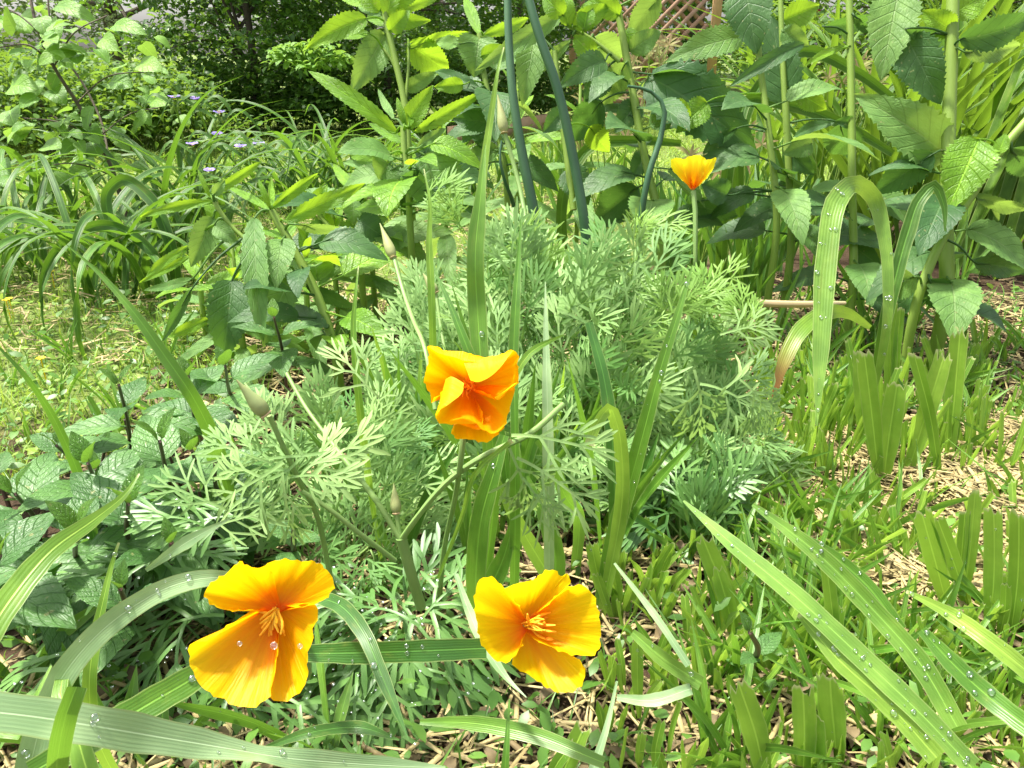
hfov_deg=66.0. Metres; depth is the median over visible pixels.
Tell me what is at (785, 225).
grass tuft
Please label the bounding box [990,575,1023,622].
grass tuft
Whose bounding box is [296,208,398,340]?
broadleaf plant
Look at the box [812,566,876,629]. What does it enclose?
grass tuft
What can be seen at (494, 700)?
ground weeds
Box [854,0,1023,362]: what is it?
broadleaf plant
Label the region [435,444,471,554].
grass tuft
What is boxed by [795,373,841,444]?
grass tuft
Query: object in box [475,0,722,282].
broadleaf plant
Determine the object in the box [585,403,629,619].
long grass
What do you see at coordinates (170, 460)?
mint plant
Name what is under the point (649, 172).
green onion
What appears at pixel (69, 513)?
mint plant
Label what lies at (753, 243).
grass tuft
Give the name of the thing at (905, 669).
grass tuft
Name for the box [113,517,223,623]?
mint plant
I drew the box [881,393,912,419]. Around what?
grass tuft
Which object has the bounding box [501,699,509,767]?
long grass
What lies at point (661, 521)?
grass tuft
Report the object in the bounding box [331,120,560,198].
daylily
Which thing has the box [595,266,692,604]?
long grass
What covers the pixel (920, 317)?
grass tuft
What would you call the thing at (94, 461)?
mint plant
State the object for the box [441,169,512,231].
grass tuft
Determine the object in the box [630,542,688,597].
grass tuft
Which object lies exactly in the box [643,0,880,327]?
broadleaf plant
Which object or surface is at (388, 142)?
grass tuft
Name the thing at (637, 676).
grass tuft
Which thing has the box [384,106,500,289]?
broadleaf plant
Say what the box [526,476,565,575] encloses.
long grass
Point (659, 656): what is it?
long grass
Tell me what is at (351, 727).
long grass
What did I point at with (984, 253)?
grass tuft
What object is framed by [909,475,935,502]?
grass tuft
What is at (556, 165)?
broadleaf plant
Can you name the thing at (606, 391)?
long grass
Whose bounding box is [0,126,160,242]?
daylily
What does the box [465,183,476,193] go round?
grass tuft
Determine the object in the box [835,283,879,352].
grass tuft
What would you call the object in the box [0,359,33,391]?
grass tuft
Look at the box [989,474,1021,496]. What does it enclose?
grass tuft
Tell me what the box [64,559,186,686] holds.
mint plant
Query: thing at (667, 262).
grass tuft
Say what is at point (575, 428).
grass tuft
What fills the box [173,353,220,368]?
grass tuft
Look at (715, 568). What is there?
grass tuft
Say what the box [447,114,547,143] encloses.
edging plank
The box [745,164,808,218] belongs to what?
grass tuft
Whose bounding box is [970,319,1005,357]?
grass tuft
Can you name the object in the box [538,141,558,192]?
grass tuft
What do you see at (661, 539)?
grass tuft
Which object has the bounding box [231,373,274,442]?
grass tuft
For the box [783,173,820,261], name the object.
grass tuft
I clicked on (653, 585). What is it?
dew drops
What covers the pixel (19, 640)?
grass tuft
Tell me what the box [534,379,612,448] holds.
grass tuft
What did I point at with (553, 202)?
grass tuft
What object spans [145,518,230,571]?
long grass
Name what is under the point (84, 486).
mint plant
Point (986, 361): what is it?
grass tuft
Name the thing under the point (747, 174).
grass tuft
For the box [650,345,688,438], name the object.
grass tuft
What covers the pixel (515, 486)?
long grass
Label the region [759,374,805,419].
grass tuft
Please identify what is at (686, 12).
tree
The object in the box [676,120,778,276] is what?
pink weed
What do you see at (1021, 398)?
grass tuft
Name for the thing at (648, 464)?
grass tuft
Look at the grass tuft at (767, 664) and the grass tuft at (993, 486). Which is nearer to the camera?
the grass tuft at (767, 664)
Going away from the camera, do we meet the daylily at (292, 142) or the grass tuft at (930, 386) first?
the grass tuft at (930, 386)
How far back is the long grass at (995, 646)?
0.46 m
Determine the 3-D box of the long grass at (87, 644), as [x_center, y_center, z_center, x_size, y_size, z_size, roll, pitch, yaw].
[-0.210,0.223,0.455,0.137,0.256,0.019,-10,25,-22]
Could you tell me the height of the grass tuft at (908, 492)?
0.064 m
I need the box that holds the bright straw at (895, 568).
[742,415,1023,612]
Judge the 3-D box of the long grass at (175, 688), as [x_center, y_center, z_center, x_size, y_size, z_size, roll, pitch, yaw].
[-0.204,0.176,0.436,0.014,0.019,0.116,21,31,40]
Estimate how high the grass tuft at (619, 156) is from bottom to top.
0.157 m
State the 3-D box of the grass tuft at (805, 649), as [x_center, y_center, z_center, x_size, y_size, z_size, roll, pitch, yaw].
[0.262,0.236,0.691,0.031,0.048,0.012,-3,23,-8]
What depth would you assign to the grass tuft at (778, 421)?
1.11 m
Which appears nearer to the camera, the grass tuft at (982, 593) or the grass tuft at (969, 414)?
the grass tuft at (982, 593)
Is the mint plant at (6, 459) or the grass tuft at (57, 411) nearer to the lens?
the mint plant at (6, 459)
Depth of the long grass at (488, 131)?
0.90 m
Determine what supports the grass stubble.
on the ground at (526, 691)
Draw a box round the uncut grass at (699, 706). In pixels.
[639,282,1023,767]
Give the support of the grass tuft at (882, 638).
on the ground at (526, 691)
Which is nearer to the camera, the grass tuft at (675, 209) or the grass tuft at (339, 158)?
the grass tuft at (675, 209)
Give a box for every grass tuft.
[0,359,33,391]
[0,568,115,689]
[0,735,21,743]
[2,625,38,647]
[8,400,65,444]
[21,362,89,400]
[31,315,77,364]
[61,643,129,688]
[67,364,158,423]
[79,396,131,433]
[91,403,141,451]
[97,665,138,758]
[129,379,204,444]
[136,664,224,767]
[141,308,195,364]
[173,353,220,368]
[174,622,352,748]
[181,340,205,361]
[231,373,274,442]
[302,424,457,571]
[317,129,352,186]
[322,212,348,223]
[341,323,438,456]
[383,347,429,455]
[385,137,411,160]
[389,283,574,519]
[415,380,418,412]
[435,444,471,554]
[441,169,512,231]
[441,341,556,430]
[453,340,564,476]
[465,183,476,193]
[477,363,618,540]
[494,143,528,184]
[519,361,566,556]
[529,130,583,200]
[531,144,628,207]
[533,181,572,232]
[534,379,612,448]
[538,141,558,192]
[548,720,591,767]
[549,140,562,160]
[553,413,579,453]
[559,343,636,491]
[567,356,698,554]
[586,541,639,622]
[595,700,627,732]
[598,638,625,692]
[611,147,639,178]
[626,242,725,338]
[626,433,683,544]
[629,174,718,279]
[629,455,715,549]
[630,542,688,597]
[631,640,662,718]
[632,570,679,622]
[633,180,674,221]
[633,618,710,685]
[635,389,662,485]
[638,499,672,543]
[643,501,733,567]
[646,490,672,520]
[647,667,681,704]
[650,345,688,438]
[652,188,681,264]
[652,533,691,600]
[653,170,692,234]
[655,165,712,252]
[660,353,688,462]
[664,214,707,280]
[667,181,700,201]
[667,237,758,320]
[669,174,717,267]
[673,152,733,257]
[677,571,747,647]
[681,504,741,553]
[688,625,704,672]
[696,534,741,631]
[701,175,782,291]
[707,748,724,767]
[709,632,738,664]
[711,218,786,303]
[712,218,771,283]
[713,665,735,704]
[716,646,731,674]
[718,510,754,552]
[724,224,792,329]
[730,226,771,299]
[730,678,770,767]
[731,557,739,576]
[737,495,799,552]
[737,606,808,661]
[740,625,802,684]
[741,532,784,593]
[745,147,769,208]
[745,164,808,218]
[752,187,782,243]
[753,345,773,380]
[753,527,773,564]
[755,256,806,357]
[755,654,762,672]
[757,403,791,458]
[757,500,766,523]
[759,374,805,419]
[760,178,786,275]
[762,326,785,362]
[764,366,775,387]
[766,559,807,600]
[766,752,792,767]
[768,368,794,417]
[770,514,800,565]
[775,138,827,222]
[775,407,782,431]
[778,501,821,529]
[780,176,811,251]
[782,308,858,358]
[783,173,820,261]
[783,268,852,336]
[784,409,820,467]
[784,668,812,698]
[788,401,812,443]
[789,634,826,676]
[790,494,826,523]
[792,684,825,767]
[794,331,811,378]
[794,436,809,473]
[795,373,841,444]
[798,631,820,663]
[799,219,871,300]
[800,338,812,383]
[802,245,846,293]
[809,585,849,645]
[811,425,851,473]
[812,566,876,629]
[813,376,829,403]
[816,545,888,586]
[816,672,846,765]
[817,740,838,767]
[818,479,847,510]
[818,569,845,668]
[820,360,838,433]
[820,498,864,539]
[824,385,853,443]
[826,356,847,389]
[826,508,908,557]
[827,749,870,767]
[833,315,867,360]
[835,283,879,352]
[837,240,895,322]
[838,354,847,386]
[839,318,866,350]
[839,376,855,430]
[840,503,875,554]
[843,365,855,432]
[844,295,874,351]
[844,337,864,449]
[845,596,912,637]
[846,408,864,460]
[852,629,881,643]
[853,663,890,709]
[854,500,889,530]
[855,509,869,542]
[856,349,906,483]
[863,614,924,667]
[869,465,929,511]
[877,635,885,657]
[878,366,913,408]
[878,568,923,601]
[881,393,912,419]
[881,505,917,558]
[884,303,904,394]
[889,463,903,494]
[889,581,954,640]
[897,395,952,462]
[898,346,912,385]
[902,275,961,340]
[902,664,909,676]
[906,349,951,469]
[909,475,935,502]
[910,519,958,531]
[914,489,981,605]
[915,389,951,458]
[915,395,978,441]
[915,612,928,655]
[918,469,947,492]
[920,273,980,345]
[920,335,948,366]
[924,356,975,422]
[926,338,930,371]
[930,208,1011,279]
[934,604,975,656]
[940,635,989,661]
[943,326,968,460]
[954,209,979,278]
[960,396,1010,452]
[960,415,980,470]
[962,635,981,665]
[963,601,1023,628]
[965,342,985,393]
[967,344,997,393]
[969,335,994,369]
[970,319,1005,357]
[973,378,997,422]
[973,587,1023,610]
[975,373,1011,431]
[978,507,1008,566]
[982,445,1011,465]
[983,506,1023,638]
[984,709,1005,738]
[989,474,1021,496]
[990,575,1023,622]
[993,411,1023,467]
[1005,505,1009,520]
[1008,472,1023,510]
[1011,373,1023,412]
[1019,754,1023,767]
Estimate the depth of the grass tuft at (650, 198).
2.18 m
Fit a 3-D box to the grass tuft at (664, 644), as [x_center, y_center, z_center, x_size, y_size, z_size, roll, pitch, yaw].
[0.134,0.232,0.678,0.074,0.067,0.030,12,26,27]
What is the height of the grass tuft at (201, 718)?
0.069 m
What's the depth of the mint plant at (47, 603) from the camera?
0.61 m
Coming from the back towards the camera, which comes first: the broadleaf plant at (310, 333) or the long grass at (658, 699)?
the broadleaf plant at (310, 333)
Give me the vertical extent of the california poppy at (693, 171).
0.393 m
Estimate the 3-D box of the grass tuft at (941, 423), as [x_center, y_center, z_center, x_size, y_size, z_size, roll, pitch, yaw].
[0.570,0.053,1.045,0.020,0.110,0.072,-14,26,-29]
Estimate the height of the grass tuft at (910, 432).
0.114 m
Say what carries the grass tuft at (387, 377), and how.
on the ground at (526, 691)
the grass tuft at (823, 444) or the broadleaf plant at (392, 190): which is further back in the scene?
the broadleaf plant at (392, 190)
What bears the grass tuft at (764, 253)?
on the ground at (526, 691)
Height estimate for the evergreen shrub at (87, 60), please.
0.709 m
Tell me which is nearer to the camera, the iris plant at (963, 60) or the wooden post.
the iris plant at (963, 60)
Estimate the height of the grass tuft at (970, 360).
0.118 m
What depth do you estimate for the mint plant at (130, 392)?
0.88 m
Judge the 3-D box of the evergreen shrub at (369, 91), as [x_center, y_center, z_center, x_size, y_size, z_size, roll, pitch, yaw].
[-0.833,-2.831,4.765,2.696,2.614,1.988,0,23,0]
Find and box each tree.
[0,0,192,82]
[258,0,632,97]
[538,0,834,81]
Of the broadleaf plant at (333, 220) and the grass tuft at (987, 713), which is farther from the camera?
the broadleaf plant at (333, 220)
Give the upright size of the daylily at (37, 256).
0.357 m
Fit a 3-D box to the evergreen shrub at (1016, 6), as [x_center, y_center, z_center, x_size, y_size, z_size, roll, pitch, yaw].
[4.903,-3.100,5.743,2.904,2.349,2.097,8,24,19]
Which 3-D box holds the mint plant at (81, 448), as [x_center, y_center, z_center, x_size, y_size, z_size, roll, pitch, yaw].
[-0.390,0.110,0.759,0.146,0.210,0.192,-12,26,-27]
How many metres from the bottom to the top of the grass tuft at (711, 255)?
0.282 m
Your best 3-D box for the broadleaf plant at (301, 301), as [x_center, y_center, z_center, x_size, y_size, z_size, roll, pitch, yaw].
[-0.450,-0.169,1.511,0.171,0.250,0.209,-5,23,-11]
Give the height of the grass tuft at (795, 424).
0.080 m
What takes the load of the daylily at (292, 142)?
on the ground at (526, 691)
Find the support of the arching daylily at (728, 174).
on the ground at (526, 691)
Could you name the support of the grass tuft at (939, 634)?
on the ground at (526, 691)
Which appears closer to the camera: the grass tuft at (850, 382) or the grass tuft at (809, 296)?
the grass tuft at (850, 382)
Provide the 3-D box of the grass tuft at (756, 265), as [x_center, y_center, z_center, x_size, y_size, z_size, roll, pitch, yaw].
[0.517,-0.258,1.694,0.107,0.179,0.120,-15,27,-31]
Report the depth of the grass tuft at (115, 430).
1.07 m
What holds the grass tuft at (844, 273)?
on the ground at (526, 691)
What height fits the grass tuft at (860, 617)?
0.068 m
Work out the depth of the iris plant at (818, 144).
2.24 m
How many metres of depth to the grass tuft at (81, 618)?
0.67 m
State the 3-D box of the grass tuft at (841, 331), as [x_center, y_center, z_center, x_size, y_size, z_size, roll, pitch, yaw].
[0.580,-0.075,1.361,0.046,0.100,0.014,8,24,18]
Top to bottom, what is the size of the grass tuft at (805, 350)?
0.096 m
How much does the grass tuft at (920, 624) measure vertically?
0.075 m
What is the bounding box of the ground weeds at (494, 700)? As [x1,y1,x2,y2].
[0,276,1023,767]
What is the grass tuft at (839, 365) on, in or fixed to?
on the ground at (526, 691)
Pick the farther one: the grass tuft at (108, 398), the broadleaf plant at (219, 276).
the broadleaf plant at (219, 276)
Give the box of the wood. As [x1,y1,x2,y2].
[0,0,972,80]
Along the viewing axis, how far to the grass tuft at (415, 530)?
0.81 m
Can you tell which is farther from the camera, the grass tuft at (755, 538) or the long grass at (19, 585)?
the grass tuft at (755, 538)
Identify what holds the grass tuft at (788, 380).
on the ground at (526, 691)
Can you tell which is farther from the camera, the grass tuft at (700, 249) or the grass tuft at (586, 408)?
the grass tuft at (700, 249)
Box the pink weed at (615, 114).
[571,89,643,243]
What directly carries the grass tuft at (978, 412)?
on the bright straw at (895, 568)
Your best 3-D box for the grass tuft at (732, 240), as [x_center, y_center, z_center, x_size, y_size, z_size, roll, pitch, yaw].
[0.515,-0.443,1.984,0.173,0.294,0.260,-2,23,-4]
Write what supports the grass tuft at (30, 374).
on the ground at (526, 691)
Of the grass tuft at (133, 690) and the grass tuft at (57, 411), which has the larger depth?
the grass tuft at (57, 411)
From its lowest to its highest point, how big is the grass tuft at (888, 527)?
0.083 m
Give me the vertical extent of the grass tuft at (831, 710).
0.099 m
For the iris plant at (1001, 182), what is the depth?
1.90 m
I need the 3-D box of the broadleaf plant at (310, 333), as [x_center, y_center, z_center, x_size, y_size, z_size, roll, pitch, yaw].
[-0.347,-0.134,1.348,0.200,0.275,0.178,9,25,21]
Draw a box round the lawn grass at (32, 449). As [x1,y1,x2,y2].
[0,111,923,477]
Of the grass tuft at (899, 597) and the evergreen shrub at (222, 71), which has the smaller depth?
the grass tuft at (899, 597)
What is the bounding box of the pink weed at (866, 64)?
[810,50,889,224]
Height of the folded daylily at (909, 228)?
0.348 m
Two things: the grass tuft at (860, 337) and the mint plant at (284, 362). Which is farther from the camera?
the grass tuft at (860, 337)
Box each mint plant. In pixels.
[0,441,12,508]
[0,451,152,646]
[0,495,161,665]
[0,512,76,629]
[6,462,218,631]
[18,431,150,539]
[29,421,130,473]
[64,364,202,467]
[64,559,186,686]
[79,431,109,465]
[89,451,105,526]
[97,406,156,467]
[100,406,275,620]
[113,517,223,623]
[143,355,243,467]
[156,456,203,492]
[157,428,270,505]
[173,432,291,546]
[188,472,260,564]
[188,481,279,569]
[190,345,296,435]
[202,488,254,570]
[227,298,344,394]
[268,510,319,560]
[739,610,781,664]
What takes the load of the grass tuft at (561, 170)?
on the ground at (526, 691)
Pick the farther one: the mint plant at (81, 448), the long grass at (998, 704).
the mint plant at (81, 448)
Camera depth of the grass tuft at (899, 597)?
0.73 m
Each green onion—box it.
[499,140,514,208]
[504,0,541,362]
[525,0,590,372]
[627,85,666,344]
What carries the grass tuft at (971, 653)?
on the ground at (526, 691)
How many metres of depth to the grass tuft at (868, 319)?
1.44 m
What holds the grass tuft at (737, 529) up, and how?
on the ground at (526, 691)
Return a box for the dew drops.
[3,187,1020,764]
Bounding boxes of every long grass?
[0,347,97,539]
[0,473,139,640]
[0,665,51,739]
[0,691,445,767]
[14,569,227,767]
[26,666,201,767]
[46,687,86,767]
[51,679,99,767]
[67,245,241,566]
[82,543,119,767]
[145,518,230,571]
[266,720,398,746]
[308,638,486,664]
[317,593,408,739]
[350,266,384,585]
[420,715,605,767]
[424,169,436,449]
[435,271,500,570]
[436,439,512,578]
[453,573,525,696]
[465,434,508,674]
[467,144,494,559]
[478,47,503,265]
[486,526,513,585]
[500,482,543,574]
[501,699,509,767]
[508,218,521,585]
[517,333,565,374]
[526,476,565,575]
[535,439,584,576]
[542,282,554,570]
[585,321,615,517]
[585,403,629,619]
[589,681,617,767]
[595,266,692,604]
[614,563,690,666]
[617,683,692,706]
[630,629,704,689]
[683,500,979,767]
[752,503,966,728]
[797,614,944,763]
[811,537,906,627]
[906,590,1023,678]
[918,627,1023,736]
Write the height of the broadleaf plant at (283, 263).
0.352 m
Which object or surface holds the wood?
on the ground at (526, 691)
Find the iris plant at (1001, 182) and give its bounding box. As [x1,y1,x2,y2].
[928,44,1023,278]
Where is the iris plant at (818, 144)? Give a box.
[661,0,1023,227]
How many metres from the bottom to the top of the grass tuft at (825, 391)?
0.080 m
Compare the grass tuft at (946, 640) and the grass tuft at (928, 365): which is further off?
the grass tuft at (928, 365)
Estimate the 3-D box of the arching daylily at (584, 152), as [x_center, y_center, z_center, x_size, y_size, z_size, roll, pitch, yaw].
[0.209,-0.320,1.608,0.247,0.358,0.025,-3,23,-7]
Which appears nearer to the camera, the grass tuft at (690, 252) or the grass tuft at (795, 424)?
the grass tuft at (795, 424)
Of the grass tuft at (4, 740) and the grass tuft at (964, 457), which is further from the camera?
the grass tuft at (964, 457)
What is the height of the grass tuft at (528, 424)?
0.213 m
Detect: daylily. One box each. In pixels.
[0,75,354,284]
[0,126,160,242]
[0,149,333,360]
[0,158,183,303]
[39,220,166,301]
[100,174,183,293]
[135,109,395,217]
[156,100,514,233]
[176,141,217,203]
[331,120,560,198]
[556,135,680,284]
[714,92,894,306]
[732,45,897,275]
[772,304,871,396]
[812,175,893,425]
[874,180,947,366]
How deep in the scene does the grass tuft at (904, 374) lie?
1.19 m
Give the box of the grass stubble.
[586,314,1023,767]
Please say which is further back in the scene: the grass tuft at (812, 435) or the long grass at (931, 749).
the grass tuft at (812, 435)
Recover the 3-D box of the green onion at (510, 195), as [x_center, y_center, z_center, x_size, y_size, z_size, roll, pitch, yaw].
[-0.003,-0.182,1.240,0.013,0.390,0.064,10,25,22]
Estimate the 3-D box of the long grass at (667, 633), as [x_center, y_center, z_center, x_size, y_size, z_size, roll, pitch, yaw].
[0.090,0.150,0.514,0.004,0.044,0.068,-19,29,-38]
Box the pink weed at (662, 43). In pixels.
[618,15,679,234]
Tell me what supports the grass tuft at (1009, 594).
on the ground at (526, 691)
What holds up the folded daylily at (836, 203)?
on the ground at (526, 691)
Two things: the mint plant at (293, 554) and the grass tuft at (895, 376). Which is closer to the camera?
the mint plant at (293, 554)
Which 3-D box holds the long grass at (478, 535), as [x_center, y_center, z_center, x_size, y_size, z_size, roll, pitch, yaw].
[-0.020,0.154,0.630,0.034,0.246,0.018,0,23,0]
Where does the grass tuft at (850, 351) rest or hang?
on the bright straw at (895, 568)
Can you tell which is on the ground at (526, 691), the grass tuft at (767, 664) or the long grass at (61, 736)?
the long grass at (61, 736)
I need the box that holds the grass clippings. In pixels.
[0,177,628,365]
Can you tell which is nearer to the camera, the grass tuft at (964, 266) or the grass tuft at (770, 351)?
the grass tuft at (770, 351)
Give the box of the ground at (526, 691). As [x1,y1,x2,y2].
[0,55,1023,767]
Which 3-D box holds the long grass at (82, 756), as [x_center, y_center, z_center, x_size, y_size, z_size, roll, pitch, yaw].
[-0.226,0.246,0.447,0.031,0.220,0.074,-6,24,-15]
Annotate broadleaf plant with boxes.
[138,253,241,365]
[139,161,408,405]
[159,243,310,388]
[242,237,318,332]
[260,164,453,334]
[270,221,368,364]
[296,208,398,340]
[306,0,468,267]
[309,71,494,305]
[319,168,409,334]
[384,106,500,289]
[434,0,563,270]
[451,69,574,272]
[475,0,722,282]
[542,36,640,255]
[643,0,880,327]
[705,0,878,332]
[773,0,907,350]
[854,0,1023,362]
[898,118,1023,383]
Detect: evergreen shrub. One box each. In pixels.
[0,40,180,117]
[0,41,281,158]
[49,0,394,138]
[203,0,579,139]
[260,39,354,76]
[393,0,631,116]
[713,0,1023,117]
[990,0,1022,15]
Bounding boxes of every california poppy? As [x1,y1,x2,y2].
[0,486,378,767]
[147,95,783,634]
[230,361,476,612]
[293,522,600,761]
[583,419,768,581]
[627,336,817,524]
[671,155,715,341]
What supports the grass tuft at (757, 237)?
on the ground at (526, 691)
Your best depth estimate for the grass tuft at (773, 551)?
0.82 m
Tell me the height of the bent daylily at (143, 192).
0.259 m
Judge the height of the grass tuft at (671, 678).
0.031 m
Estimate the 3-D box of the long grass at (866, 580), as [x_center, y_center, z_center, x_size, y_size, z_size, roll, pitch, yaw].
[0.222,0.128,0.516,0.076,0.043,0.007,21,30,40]
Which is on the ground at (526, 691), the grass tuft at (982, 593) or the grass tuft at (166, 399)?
the grass tuft at (166, 399)
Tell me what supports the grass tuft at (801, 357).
on the ground at (526, 691)
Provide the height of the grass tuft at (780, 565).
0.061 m
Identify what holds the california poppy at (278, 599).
on the ground at (526, 691)
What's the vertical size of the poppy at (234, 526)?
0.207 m
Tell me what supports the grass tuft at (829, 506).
on the bright straw at (895, 568)
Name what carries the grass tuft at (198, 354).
on the ground at (526, 691)
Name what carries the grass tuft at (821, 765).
on the ground at (526, 691)
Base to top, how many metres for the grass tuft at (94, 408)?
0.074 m
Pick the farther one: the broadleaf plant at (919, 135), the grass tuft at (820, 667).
the broadleaf plant at (919, 135)
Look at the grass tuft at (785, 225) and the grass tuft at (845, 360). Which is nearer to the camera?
the grass tuft at (845, 360)
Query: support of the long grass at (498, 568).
on the ground at (526, 691)
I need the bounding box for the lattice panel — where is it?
[568,0,709,110]
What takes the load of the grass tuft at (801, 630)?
on the ground at (526, 691)
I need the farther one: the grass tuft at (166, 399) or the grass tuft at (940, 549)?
the grass tuft at (166, 399)
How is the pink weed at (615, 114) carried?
on the ground at (526, 691)
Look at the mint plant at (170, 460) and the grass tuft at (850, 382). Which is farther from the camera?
the grass tuft at (850, 382)
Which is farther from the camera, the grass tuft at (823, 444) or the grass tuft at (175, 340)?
the grass tuft at (175, 340)
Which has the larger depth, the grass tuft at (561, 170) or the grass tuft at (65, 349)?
the grass tuft at (561, 170)
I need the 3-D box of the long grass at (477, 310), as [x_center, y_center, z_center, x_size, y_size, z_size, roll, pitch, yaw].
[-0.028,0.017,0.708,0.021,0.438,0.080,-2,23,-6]
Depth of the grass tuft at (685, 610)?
0.72 m
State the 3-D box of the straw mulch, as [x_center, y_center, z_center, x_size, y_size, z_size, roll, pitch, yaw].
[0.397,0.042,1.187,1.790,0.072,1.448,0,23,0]
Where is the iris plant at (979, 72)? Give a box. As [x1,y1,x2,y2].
[660,0,1023,260]
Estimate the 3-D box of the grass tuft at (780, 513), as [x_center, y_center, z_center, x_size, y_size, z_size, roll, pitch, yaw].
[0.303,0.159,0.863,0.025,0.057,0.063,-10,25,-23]
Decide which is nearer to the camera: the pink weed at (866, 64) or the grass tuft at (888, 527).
the grass tuft at (888, 527)
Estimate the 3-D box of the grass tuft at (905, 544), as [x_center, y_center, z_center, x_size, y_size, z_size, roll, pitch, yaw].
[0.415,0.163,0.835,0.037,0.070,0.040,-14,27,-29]
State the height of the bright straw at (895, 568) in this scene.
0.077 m
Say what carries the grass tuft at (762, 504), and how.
on the ground at (526, 691)
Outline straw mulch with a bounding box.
[0,278,1023,767]
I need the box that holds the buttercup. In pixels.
[35,356,45,379]
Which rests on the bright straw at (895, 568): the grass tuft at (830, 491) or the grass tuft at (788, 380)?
the grass tuft at (830, 491)
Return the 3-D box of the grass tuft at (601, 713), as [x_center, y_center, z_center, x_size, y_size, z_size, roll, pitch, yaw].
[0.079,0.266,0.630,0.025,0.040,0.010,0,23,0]
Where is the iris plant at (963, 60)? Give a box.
[842,0,1023,139]
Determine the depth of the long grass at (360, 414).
0.71 m
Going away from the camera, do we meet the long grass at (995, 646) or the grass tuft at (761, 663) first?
the long grass at (995, 646)
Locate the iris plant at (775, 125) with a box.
[541,0,960,202]
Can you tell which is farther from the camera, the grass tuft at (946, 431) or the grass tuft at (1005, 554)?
the grass tuft at (946, 431)
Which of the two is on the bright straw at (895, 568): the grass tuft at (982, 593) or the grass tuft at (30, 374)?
the grass tuft at (982, 593)
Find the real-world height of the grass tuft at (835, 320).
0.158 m
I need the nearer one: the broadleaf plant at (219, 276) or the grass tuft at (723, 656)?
the grass tuft at (723, 656)
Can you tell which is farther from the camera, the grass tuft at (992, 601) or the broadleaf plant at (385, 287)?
the broadleaf plant at (385, 287)
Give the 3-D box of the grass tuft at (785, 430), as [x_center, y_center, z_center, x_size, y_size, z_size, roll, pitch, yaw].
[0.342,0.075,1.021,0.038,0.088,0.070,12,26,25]
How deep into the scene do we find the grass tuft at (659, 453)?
0.86 m
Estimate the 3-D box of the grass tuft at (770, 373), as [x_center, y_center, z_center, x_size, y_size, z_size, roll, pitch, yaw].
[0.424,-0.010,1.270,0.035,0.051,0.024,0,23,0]
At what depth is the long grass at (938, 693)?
0.45 m
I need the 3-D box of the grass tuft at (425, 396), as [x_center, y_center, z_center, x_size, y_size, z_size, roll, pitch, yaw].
[-0.038,0.029,0.887,0.209,0.278,0.072,-9,24,-19]
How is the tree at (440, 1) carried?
on the ground at (526, 691)
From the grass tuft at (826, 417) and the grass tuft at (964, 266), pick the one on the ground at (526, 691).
the grass tuft at (964, 266)
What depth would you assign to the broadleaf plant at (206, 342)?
1.30 m
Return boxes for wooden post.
[707,0,722,73]
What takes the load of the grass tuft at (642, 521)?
on the ground at (526, 691)
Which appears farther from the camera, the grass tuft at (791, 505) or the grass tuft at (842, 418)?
the grass tuft at (842, 418)
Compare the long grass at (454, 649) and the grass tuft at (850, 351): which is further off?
the grass tuft at (850, 351)
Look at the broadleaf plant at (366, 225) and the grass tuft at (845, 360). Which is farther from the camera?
the broadleaf plant at (366, 225)
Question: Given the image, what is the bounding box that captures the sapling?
[0,0,190,216]
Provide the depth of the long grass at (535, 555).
0.69 m
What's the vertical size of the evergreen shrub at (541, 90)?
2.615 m
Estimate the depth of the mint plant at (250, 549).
0.79 m
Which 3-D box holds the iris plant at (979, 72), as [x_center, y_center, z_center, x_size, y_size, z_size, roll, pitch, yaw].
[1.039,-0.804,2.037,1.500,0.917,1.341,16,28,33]
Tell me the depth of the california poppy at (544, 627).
0.63 m
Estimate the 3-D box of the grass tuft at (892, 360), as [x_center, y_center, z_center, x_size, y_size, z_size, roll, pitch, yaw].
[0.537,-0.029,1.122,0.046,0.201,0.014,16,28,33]
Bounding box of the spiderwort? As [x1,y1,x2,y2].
[140,93,303,215]
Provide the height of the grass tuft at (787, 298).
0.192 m
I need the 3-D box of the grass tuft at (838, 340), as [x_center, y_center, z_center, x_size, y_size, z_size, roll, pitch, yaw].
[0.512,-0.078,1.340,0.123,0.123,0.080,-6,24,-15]
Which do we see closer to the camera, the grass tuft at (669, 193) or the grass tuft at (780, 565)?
the grass tuft at (780, 565)
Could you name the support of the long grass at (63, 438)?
on the ground at (526, 691)
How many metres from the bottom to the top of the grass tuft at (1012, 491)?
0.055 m
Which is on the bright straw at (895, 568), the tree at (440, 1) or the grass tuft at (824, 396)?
the grass tuft at (824, 396)
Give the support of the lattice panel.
attached to the wooden post
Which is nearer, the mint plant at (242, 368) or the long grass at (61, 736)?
the long grass at (61, 736)
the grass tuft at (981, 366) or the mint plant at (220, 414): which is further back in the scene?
the grass tuft at (981, 366)
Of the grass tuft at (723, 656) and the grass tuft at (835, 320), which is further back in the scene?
the grass tuft at (835, 320)
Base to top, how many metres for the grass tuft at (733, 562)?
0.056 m
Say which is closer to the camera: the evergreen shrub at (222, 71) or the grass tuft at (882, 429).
the grass tuft at (882, 429)
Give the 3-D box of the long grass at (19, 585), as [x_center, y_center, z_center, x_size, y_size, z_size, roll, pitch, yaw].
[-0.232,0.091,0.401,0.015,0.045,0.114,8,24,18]
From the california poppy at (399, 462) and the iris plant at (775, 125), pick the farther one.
the iris plant at (775, 125)

